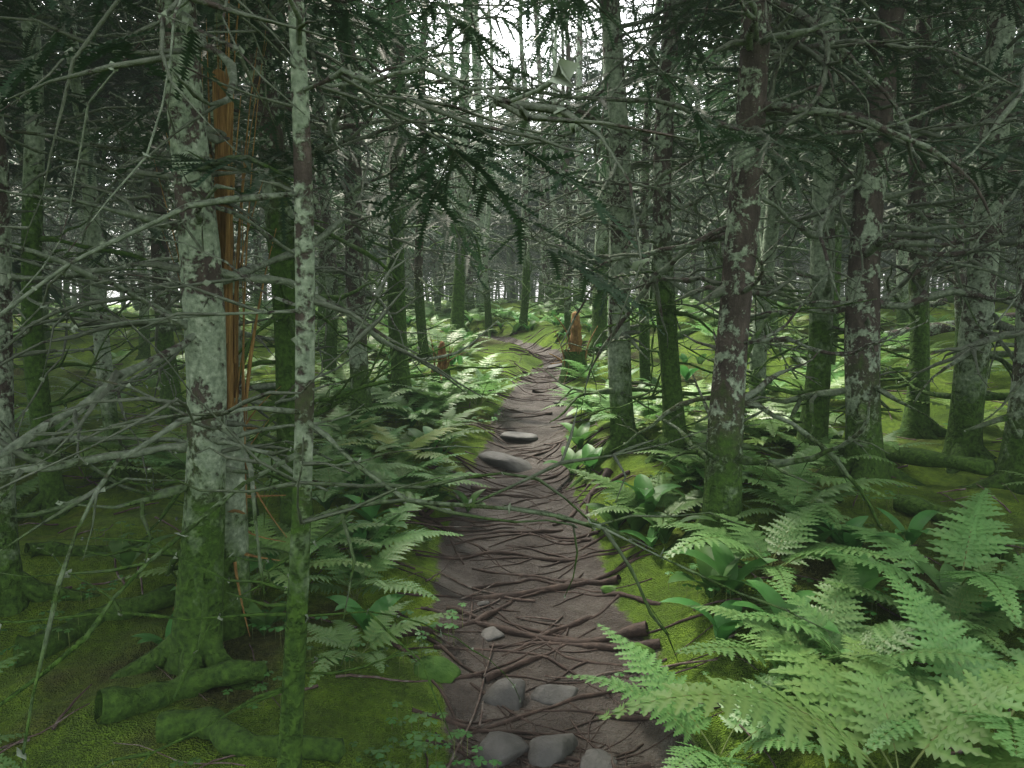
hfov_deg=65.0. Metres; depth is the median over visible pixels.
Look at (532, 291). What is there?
fir tree
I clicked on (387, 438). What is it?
fern
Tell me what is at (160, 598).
mossy log
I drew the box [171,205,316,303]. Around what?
fir tree
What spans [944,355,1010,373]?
fern
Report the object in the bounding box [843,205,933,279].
fir tree
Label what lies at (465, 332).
lily
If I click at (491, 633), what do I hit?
rock
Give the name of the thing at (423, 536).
sorrel
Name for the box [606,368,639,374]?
lily
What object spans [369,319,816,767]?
trail roots
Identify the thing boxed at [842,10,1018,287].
fir tree
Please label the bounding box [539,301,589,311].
fern
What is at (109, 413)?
fir tree
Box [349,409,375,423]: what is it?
lily
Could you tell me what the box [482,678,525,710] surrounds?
rock
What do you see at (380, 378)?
fern
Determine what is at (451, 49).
fir tree
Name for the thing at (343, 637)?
fern
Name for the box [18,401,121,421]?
fern
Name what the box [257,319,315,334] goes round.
fern
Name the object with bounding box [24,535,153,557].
mossy log
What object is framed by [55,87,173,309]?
fir tree
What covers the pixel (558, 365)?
rock
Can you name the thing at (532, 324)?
lily
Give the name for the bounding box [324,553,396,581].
lily
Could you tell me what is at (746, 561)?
sorrel
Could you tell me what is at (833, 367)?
fern
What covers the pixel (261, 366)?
fern
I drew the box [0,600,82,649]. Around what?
sorrel
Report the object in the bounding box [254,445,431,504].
fern
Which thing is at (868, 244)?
fir tree
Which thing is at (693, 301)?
fern
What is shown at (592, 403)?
fern
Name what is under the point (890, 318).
fern
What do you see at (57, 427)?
fern
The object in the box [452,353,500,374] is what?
fern
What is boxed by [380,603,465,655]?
sorrel
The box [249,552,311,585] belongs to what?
lily
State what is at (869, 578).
lily
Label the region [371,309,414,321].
fern
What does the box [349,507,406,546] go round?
lily
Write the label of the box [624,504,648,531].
lily
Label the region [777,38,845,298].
fir tree
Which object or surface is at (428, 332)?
fern
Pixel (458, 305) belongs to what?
fir tree
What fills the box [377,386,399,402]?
lily
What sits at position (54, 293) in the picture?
fir tree
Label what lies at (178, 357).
fern
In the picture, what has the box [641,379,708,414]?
fern
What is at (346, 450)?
fern
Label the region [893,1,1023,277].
fir tree
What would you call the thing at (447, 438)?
lily
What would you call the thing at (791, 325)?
fern
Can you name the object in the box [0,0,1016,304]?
sky
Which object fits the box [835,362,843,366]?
fern
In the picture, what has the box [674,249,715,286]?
fir tree
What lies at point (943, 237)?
fir tree
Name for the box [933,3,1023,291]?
fir tree
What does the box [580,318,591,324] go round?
fern
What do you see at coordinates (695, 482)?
lily
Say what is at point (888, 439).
fern
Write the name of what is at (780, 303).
fern
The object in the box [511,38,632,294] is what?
fir tree
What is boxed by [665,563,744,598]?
sorrel
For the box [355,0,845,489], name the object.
fir tree
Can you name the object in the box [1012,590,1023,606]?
sorrel
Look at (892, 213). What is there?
fir tree
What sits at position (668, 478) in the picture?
sorrel
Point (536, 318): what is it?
fern
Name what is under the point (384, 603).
lily
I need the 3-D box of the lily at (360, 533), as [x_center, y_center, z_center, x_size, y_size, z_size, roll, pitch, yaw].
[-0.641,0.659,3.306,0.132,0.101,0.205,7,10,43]
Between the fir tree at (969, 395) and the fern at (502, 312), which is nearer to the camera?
the fir tree at (969, 395)
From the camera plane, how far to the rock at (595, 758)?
2.20 m
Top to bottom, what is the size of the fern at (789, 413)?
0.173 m
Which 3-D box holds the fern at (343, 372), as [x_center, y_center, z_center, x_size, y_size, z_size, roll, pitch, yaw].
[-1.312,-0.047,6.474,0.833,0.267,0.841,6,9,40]
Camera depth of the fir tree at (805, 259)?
23.00 m
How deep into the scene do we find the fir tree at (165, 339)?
5.45 m
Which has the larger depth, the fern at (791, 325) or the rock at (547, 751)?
the fern at (791, 325)
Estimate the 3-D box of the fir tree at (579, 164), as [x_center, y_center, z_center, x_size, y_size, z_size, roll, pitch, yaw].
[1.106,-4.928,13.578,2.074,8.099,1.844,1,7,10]
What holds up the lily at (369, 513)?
on the ground
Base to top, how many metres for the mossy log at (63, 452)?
0.118 m
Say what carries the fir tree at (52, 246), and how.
on the ground
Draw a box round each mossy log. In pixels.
[13,583,175,668]
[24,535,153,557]
[25,448,89,459]
[94,660,267,724]
[155,706,345,763]
[773,477,842,502]
[893,494,1017,563]
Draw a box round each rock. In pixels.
[413,656,460,682]
[474,731,529,767]
[477,601,489,605]
[478,451,531,471]
[481,626,504,641]
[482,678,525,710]
[500,431,538,440]
[527,733,577,767]
[531,684,578,704]
[547,363,561,368]
[579,748,617,767]
[600,585,616,593]
[632,642,654,654]
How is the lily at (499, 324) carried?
on the ground
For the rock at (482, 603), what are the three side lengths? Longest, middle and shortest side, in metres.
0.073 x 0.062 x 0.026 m
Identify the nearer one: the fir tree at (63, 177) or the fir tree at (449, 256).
the fir tree at (63, 177)
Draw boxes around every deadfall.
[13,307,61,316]
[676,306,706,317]
[677,292,809,338]
[744,430,994,475]
[749,327,806,365]
[884,312,1014,342]
[930,298,947,306]
[936,292,1015,303]
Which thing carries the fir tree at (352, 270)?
on the ground
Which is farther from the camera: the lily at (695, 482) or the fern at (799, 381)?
the fern at (799, 381)
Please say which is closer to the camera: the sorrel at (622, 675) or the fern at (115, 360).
the sorrel at (622, 675)
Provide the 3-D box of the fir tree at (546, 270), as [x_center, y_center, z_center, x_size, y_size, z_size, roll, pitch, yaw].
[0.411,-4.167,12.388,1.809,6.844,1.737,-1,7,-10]
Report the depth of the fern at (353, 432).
4.72 m
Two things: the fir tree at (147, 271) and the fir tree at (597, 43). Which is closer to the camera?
the fir tree at (597, 43)
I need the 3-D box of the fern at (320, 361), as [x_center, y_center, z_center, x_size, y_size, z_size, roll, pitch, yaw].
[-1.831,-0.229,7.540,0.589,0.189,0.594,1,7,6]
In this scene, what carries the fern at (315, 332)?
on the ground
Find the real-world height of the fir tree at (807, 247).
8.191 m
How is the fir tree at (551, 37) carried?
on the ground
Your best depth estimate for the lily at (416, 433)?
4.68 m
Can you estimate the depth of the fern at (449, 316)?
13.54 m
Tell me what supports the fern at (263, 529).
on the ground
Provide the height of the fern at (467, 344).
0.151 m
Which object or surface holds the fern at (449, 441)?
on the ground
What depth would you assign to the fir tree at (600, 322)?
7.96 m
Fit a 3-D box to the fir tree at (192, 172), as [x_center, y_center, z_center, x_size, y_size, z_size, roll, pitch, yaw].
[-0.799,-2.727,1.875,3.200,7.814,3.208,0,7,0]
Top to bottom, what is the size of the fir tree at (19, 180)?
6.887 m
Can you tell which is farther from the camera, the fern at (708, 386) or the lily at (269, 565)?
the fern at (708, 386)
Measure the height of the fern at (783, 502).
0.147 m
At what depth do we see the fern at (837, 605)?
2.41 m
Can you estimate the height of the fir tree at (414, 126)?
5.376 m
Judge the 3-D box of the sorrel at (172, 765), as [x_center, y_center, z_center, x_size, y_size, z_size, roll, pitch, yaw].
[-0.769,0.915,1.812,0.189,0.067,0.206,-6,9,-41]
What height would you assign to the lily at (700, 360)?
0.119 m
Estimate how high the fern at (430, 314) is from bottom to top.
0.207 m
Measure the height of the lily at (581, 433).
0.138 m
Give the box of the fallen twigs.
[0,304,1023,767]
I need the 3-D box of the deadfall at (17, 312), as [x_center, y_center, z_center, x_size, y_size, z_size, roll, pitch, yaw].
[-6.859,-1.008,11.538,0.140,0.276,1.527,6,9,41]
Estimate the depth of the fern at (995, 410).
4.31 m
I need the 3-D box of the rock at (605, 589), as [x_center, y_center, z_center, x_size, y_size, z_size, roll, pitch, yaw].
[0.391,0.813,3.171,0.084,0.038,0.060,-1,10,-8]
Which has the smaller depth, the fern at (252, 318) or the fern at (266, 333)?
the fern at (266, 333)
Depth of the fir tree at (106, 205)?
11.89 m
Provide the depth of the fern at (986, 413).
4.66 m
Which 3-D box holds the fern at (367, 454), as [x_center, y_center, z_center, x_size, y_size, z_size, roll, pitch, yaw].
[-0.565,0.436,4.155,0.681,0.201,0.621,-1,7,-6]
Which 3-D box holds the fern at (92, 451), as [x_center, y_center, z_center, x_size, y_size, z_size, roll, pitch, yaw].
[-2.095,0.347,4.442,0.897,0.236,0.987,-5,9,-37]
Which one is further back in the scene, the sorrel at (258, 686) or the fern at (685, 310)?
the fern at (685, 310)
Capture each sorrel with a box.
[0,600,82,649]
[0,648,16,665]
[61,575,122,602]
[169,757,201,767]
[222,660,281,712]
[248,601,327,638]
[306,636,364,672]
[348,737,433,767]
[369,701,471,767]
[376,413,405,425]
[379,632,436,677]
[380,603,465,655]
[389,712,460,765]
[402,525,444,548]
[434,729,501,767]
[464,413,498,428]
[599,666,669,692]
[646,471,693,482]
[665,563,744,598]
[699,671,751,718]
[710,546,784,570]
[744,481,813,504]
[785,577,878,616]
[834,485,900,514]
[834,520,909,549]
[855,587,904,619]
[881,583,966,620]
[1000,536,1023,562]
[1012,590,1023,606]
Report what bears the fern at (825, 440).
on the ground
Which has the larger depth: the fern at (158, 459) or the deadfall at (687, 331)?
the deadfall at (687, 331)
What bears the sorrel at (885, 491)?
on the ground
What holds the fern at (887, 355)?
on the ground
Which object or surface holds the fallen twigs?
on the ground
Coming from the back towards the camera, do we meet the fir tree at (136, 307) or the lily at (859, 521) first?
the fir tree at (136, 307)
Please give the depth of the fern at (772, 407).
4.62 m
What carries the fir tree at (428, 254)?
on the ground
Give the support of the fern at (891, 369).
on the ground
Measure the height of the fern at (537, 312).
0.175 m
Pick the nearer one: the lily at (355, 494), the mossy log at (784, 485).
the mossy log at (784, 485)
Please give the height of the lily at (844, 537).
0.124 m
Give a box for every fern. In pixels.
[0,650,30,767]
[14,390,68,397]
[14,411,30,429]
[15,407,100,430]
[16,406,99,430]
[16,470,73,500]
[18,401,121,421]
[20,297,74,306]
[49,376,96,394]
[51,316,117,333]
[54,352,132,375]
[59,424,143,448]
[63,426,186,462]
[88,453,185,484]
[100,451,265,469]
[107,305,134,314]
[109,330,138,336]
[111,349,130,357]
[117,504,372,594]
[124,368,158,392]
[125,307,154,316]
[132,353,184,370]
[134,437,252,467]
[135,450,267,468]
[239,306,272,318]
[239,310,267,321]
[241,314,268,322]
[241,324,273,343]
[244,365,260,375]
[247,353,274,373]
[248,518,391,557]
[249,424,276,449]
[251,298,271,308]
[253,351,319,367]
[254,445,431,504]
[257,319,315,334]
[258,324,345,339]
[271,406,386,433]
[271,536,439,602]
[274,494,463,557]
[283,600,456,687]
[313,405,407,441]
[313,415,385,442]
[313,441,351,462]
[314,380,349,406]
[314,411,371,433]
[315,332,371,355]
[315,353,340,367]
[315,353,372,369]
[315,361,390,388]
[315,378,347,393]
[316,341,348,356]
[317,392,393,409]
[317,439,378,462]
[320,335,367,348]
[320,423,493,452]
[328,448,490,502]
[333,444,468,491]
[338,336,389,353]
[338,351,384,362]
[339,422,468,465]
[339,425,426,454]
[346,462,494,499]
[347,383,504,423]
[370,372,390,387]
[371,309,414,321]
[378,327,447,352]
[384,400,460,424]
[385,376,502,399]
[399,406,487,425]
[401,376,484,404]
[408,324,453,336]
[409,315,449,325]
[410,307,439,317]
[410,326,492,352]
[410,362,437,377]
[411,378,424,385]
[412,372,537,405]
[413,303,448,312]
[416,366,484,393]
[422,428,469,449]
[435,305,451,312]
[437,311,484,318]
[445,308,483,317]
[446,346,481,353]
[448,307,493,324]
[448,339,495,351]
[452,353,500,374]
[452,364,507,382]
[453,346,483,355]
[455,376,504,387]
[473,304,514,319]
[478,307,511,320]
[481,303,529,318]
[506,310,519,319]
[515,299,563,316]
[518,313,548,324]
[528,309,549,315]
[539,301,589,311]
[540,313,563,323]
[541,382,635,415]
[549,384,652,416]
[554,360,606,371]
[557,366,605,381]
[563,396,704,430]
[565,623,854,767]
[568,468,752,528]
[569,349,607,362]
[573,387,710,411]
[577,301,607,314]
[577,380,658,403]
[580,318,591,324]
[598,633,1023,767]
[600,410,645,428]
[607,411,748,438]
[630,308,692,331]
[632,383,775,414]
[633,420,785,470]
[636,402,768,438]
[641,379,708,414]
[651,503,905,594]
[654,458,700,469]
[657,444,783,487]
[676,298,715,308]
[676,558,947,698]
[678,321,717,341]
[680,300,718,316]
[685,395,844,445]
[687,308,717,318]
[687,309,706,316]
[687,396,840,441]
[690,421,795,445]
[701,435,886,496]
[702,409,799,439]
[732,580,1018,712]
[735,479,876,522]
[742,454,914,530]
[744,425,833,450]
[746,401,843,420]
[747,414,799,433]
[748,328,802,343]
[751,301,808,324]
[755,409,800,432]
[764,379,881,406]
[766,366,844,397]
[766,430,895,472]
[769,380,844,397]
[772,336,805,357]
[778,317,808,333]
[778,332,839,343]
[779,315,808,325]
[780,347,807,359]
[789,364,899,387]
[794,488,1023,627]
[805,368,844,384]
[808,569,1023,757]
[819,560,1023,656]
[834,347,943,378]
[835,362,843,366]
[836,347,892,362]
[843,363,908,372]
[880,312,895,326]
[881,332,933,353]
[881,348,901,357]
[881,353,908,364]
[883,427,940,449]
[899,398,1004,430]
[902,340,950,351]
[930,285,952,291]
[930,314,954,322]
[935,303,953,310]
[938,301,954,311]
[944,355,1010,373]
[951,312,1014,331]
[985,409,1006,412]
[996,470,1023,485]
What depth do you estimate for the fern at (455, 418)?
5.27 m
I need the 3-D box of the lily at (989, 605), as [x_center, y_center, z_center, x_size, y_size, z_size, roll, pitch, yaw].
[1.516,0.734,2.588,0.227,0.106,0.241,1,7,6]
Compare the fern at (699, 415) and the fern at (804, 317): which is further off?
the fern at (804, 317)
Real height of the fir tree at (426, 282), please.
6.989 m
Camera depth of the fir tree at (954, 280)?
6.43 m
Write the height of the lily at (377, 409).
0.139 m
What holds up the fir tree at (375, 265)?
on the ground
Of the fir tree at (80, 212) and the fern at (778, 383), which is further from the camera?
the fir tree at (80, 212)
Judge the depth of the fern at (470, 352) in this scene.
8.05 m
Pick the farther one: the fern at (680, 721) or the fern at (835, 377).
the fern at (835, 377)
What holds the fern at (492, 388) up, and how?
on the ground
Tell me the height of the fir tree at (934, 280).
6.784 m
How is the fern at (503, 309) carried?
on the ground
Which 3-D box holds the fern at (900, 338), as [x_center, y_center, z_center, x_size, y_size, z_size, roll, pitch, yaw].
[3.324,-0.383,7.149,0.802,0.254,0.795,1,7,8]
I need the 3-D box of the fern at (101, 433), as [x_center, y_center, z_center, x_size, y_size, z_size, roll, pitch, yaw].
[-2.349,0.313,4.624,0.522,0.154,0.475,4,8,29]
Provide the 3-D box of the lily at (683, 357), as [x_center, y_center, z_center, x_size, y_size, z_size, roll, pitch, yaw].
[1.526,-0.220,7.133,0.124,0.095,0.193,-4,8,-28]
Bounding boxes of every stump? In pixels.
[423,330,463,396]
[549,311,597,383]
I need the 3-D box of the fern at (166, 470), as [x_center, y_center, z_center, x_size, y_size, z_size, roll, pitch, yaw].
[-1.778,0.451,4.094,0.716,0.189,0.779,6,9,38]
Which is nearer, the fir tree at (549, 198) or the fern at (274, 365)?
the fern at (274, 365)
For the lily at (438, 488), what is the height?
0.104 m
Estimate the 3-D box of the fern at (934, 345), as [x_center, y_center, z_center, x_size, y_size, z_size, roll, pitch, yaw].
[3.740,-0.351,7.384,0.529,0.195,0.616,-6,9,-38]
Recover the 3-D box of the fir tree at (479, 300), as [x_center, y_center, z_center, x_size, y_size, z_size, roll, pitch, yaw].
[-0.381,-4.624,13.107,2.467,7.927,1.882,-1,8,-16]
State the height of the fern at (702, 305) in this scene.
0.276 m
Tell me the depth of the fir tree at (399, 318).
5.94 m
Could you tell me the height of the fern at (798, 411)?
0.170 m
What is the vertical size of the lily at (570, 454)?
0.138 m
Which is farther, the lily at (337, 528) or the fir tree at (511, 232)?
the fir tree at (511, 232)
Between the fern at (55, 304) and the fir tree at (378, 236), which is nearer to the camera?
the fern at (55, 304)
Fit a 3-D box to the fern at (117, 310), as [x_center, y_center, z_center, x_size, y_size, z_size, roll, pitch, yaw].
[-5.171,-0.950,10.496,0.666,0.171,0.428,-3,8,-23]
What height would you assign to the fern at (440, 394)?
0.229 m
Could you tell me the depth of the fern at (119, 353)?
7.81 m
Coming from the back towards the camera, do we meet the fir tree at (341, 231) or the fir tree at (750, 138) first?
the fir tree at (341, 231)
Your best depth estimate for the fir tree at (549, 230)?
24.07 m
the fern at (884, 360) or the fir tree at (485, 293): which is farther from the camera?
the fir tree at (485, 293)
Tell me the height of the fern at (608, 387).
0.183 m
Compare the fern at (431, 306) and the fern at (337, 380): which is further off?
the fern at (431, 306)
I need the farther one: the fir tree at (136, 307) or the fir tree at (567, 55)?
the fir tree at (136, 307)
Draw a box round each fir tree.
[0,0,173,342]
[0,0,214,368]
[0,0,329,487]
[0,0,382,616]
[0,0,396,521]
[0,0,407,424]
[0,0,483,532]
[0,0,735,698]
[0,0,831,767]
[0,3,119,242]
[0,54,93,204]
[0,64,167,315]
[2,11,264,360]
[4,98,130,306]
[5,0,516,538]
[6,0,600,428]
[6,9,145,307]
[7,0,122,308]
[7,2,146,318]
[8,128,53,220]
[8,153,21,219]
[10,70,279,292]
[13,17,174,297]
[15,215,76,293]
[45,8,434,359]
[45,114,175,311]
[47,156,150,302]
[49,183,132,303]
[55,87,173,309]
[56,205,112,301]
[59,210,114,302]
[75,104,265,310]
[100,69,264,305]
[115,210,179,309]
[126,229,179,300]
[127,43,426,268]
[134,47,290,320]
[158,1,448,346]
[160,83,267,302]
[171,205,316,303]
[234,167,344,314]
[234,177,316,298]
[240,15,389,386]
[245,238,269,299]
[246,0,492,322]
[247,2,481,307]
[262,1,518,409]
[314,109,413,290]
[317,24,475,314]
[317,155,387,305]
[332,0,505,314]
[333,121,411,289]
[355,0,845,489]
[366,92,466,302]
[367,1,494,363]
[369,117,410,279]
[370,113,409,288]
[370,236,432,279]
[382,93,453,305]
[386,152,447,301]
[406,0,560,341]
[411,75,450,311]
[417,1,553,313]
[423,121,473,299]
[424,49,492,301]
[426,19,552,292]
[427,1,521,320]
[430,0,531,337]
[430,0,1023,553]
[431,9,521,310]
[438,56,539,304]
[440,37,560,302]
[451,135,522,272]
[457,0,1023,463]
[470,4,582,335]
[473,83,547,295]
[475,11,601,305]
[481,5,593,313]
[485,68,548,298]
[486,50,540,299]
[489,184,516,297]
[491,29,631,292]
[491,259,515,297]
[493,251,560,299]
[496,14,641,317]
[498,8,598,343]
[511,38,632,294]
[512,64,593,285]
[515,12,590,306]
[516,140,548,300]
[528,0,726,357]
[529,144,593,272]
[530,15,632,306]
[532,46,639,300]
[548,0,679,279]
[549,0,710,388]
[551,111,649,283]
[553,0,1023,469]
[560,34,702,291]
[563,0,1023,485]
[566,0,983,348]
[572,0,1006,416]
[588,88,675,287]
[592,0,799,303]
[593,88,702,291]
[608,216,703,284]
[627,20,738,305]
[628,25,733,292]
[629,93,728,323]
[630,16,812,307]
[632,112,704,295]
[650,93,730,299]
[672,55,808,266]
[672,84,805,280]
[673,0,1023,473]
[674,0,1023,374]
[674,59,729,294]
[674,199,701,302]
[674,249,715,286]
[693,14,895,305]
[701,39,855,323]
[704,0,1023,439]
[705,41,849,296]
[754,251,809,293]
[764,66,1023,494]
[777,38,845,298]
[777,50,843,298]
[777,239,846,287]
[779,6,967,287]
[794,1,1023,288]
[796,187,895,296]
[796,188,850,293]
[798,257,809,294]
[841,0,1020,347]
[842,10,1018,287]
[843,20,965,301]
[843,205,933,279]
[845,0,1023,358]
[845,170,941,292]
[856,156,969,287]
[883,3,1021,280]
[887,17,1022,276]
[888,32,1008,270]
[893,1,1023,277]
[894,236,949,291]
[895,24,1019,290]
[930,11,1023,207]
[930,258,948,289]
[931,27,1023,233]
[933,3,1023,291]
[964,98,1016,277]
[966,33,1022,291]
[1005,237,1016,290]
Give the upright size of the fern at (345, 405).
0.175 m
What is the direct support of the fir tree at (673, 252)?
on the ground
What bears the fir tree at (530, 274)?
on the ground
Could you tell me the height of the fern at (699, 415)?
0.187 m
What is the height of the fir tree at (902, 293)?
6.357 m
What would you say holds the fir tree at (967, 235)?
on the ground
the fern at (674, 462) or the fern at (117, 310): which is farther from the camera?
the fern at (117, 310)
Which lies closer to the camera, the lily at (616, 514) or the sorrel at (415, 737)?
the sorrel at (415, 737)
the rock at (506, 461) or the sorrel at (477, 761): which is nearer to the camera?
the sorrel at (477, 761)
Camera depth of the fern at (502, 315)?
11.32 m
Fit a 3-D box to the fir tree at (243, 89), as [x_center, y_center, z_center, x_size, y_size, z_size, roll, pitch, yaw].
[-2.762,-2.986,6.825,3.255,6.468,3.360,8,11,43]
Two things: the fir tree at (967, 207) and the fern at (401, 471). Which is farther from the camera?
the fir tree at (967, 207)
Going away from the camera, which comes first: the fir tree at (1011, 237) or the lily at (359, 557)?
the lily at (359, 557)
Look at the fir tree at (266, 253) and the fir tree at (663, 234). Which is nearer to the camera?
the fir tree at (663, 234)
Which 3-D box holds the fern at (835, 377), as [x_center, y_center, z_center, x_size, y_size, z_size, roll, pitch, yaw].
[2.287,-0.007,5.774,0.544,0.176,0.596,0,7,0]
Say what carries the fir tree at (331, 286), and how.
on the ground
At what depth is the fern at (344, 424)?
4.91 m
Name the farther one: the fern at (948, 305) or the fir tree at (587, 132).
the fir tree at (587, 132)
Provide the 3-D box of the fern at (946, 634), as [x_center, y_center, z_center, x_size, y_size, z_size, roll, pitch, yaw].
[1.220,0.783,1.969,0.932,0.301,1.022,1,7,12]
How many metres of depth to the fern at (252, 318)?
10.17 m
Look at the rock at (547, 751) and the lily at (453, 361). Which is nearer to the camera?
the rock at (547, 751)
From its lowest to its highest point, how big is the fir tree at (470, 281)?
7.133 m
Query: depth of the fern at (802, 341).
7.05 m
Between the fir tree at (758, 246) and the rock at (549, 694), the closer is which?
the rock at (549, 694)
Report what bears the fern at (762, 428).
on the ground
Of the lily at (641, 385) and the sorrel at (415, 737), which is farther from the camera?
the lily at (641, 385)
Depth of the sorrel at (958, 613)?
2.54 m
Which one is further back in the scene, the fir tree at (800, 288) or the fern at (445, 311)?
the fir tree at (800, 288)
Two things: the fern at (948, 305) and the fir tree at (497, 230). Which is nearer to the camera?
the fern at (948, 305)
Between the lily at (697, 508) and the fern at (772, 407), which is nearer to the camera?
the lily at (697, 508)
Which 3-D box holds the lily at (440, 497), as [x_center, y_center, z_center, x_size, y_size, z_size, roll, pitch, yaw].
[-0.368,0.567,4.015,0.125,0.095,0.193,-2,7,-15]
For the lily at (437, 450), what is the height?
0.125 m
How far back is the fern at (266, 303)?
19.29 m
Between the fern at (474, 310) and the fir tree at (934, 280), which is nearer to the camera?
the fern at (474, 310)
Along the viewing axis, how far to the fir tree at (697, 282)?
17.65 m
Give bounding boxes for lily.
[79,534,173,569]
[131,614,172,643]
[244,602,285,635]
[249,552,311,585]
[312,480,350,510]
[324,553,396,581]
[326,487,358,503]
[326,594,403,630]
[328,515,355,537]
[333,479,390,500]
[334,513,400,541]
[336,435,373,449]
[340,526,381,552]
[341,494,397,521]
[342,474,398,497]
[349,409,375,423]
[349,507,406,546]
[363,483,401,494]
[373,402,396,418]
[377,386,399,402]
[383,406,422,426]
[387,449,407,463]
[396,465,442,496]
[407,428,445,451]
[410,426,452,446]
[412,472,452,491]
[413,403,435,411]
[420,445,458,465]
[427,490,452,501]
[429,345,438,355]
[438,323,449,333]
[439,431,467,449]
[446,489,485,511]
[447,353,462,364]
[454,355,474,365]
[463,331,477,338]
[496,320,506,328]
[505,322,525,332]
[521,320,536,330]
[543,446,585,473]
[546,310,557,316]
[548,316,563,325]
[557,422,597,447]
[580,444,601,468]
[584,499,661,529]
[603,501,626,516]
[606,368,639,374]
[612,474,681,499]
[616,488,661,523]
[620,525,663,547]
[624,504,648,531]
[632,511,716,542]
[633,376,660,393]
[637,381,650,387]
[657,455,704,487]
[660,597,760,641]
[664,542,776,594]
[668,544,744,597]
[671,488,701,512]
[672,455,702,488]
[679,353,692,362]
[680,365,704,380]
[687,352,714,363]
[695,467,756,488]
[732,580,839,633]
[781,505,851,545]
[810,514,876,551]
[820,520,905,555]
[826,546,899,602]
[828,428,843,439]
[876,507,938,544]
[913,560,959,596]
[937,596,1023,623]
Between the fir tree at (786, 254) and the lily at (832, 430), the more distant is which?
the fir tree at (786, 254)
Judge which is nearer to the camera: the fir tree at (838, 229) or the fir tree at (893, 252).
the fir tree at (838, 229)
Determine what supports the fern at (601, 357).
on the ground
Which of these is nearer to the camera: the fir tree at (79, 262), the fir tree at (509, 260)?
the fir tree at (509, 260)
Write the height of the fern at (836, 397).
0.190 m
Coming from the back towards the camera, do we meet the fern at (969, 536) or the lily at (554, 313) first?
the lily at (554, 313)
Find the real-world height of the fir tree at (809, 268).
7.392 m
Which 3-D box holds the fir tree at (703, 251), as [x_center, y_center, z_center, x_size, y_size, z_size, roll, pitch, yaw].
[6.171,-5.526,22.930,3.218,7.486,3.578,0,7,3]
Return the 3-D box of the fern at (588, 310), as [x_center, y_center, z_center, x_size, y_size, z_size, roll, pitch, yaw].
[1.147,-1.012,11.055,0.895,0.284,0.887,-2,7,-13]
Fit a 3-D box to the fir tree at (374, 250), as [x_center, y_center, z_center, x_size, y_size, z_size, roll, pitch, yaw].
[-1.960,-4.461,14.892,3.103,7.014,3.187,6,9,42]
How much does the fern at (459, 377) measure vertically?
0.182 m
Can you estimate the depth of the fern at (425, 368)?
6.73 m
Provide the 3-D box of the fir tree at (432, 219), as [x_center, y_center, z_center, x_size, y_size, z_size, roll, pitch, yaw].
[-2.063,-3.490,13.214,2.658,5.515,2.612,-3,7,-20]
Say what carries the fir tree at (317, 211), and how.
on the ground
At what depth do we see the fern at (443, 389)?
5.88 m
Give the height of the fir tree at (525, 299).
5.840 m
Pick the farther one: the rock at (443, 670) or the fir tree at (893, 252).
the fir tree at (893, 252)
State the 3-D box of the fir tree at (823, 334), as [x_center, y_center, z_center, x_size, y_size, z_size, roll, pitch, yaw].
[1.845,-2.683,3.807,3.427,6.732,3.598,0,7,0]
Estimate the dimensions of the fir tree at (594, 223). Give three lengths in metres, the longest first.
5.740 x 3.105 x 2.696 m
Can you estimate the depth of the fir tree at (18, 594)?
2.71 m
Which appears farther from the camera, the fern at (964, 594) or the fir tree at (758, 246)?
the fir tree at (758, 246)
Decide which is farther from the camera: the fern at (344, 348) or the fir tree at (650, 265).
the fir tree at (650, 265)
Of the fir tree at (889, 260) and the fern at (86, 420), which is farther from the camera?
the fir tree at (889, 260)
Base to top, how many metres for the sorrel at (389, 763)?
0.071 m
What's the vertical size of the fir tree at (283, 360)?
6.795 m
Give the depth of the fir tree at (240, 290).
14.63 m
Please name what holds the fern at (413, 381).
on the ground
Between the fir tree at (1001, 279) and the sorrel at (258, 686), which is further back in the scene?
the fir tree at (1001, 279)
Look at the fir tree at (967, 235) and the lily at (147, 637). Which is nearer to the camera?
the lily at (147, 637)
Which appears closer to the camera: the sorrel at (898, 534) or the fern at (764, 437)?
the sorrel at (898, 534)
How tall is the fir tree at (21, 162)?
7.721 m
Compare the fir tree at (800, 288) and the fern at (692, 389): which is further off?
the fir tree at (800, 288)
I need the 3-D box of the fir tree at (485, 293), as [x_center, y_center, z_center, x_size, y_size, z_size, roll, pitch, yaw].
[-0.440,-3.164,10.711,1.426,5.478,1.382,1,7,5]
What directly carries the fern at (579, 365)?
on the ground
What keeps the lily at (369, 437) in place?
on the ground
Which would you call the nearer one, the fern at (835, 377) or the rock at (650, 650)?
the rock at (650, 650)
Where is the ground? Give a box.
[0,299,1023,767]
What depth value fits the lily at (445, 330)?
10.01 m
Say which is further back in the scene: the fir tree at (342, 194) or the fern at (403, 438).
the fir tree at (342, 194)
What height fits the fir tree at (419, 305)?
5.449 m
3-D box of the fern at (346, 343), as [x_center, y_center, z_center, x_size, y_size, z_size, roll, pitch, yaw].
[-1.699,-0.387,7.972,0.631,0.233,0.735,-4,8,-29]
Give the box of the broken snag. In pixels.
[154,0,286,641]
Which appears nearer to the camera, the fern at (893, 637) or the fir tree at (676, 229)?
the fern at (893, 637)
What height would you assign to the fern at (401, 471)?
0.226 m
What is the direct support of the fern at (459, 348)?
on the ground
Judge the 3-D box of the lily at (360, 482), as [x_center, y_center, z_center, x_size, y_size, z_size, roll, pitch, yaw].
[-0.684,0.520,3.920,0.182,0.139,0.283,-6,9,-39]
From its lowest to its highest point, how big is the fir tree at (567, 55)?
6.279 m
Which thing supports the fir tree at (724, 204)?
on the ground
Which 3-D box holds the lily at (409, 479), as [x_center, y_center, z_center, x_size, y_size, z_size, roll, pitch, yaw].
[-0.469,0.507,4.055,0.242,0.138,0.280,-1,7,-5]

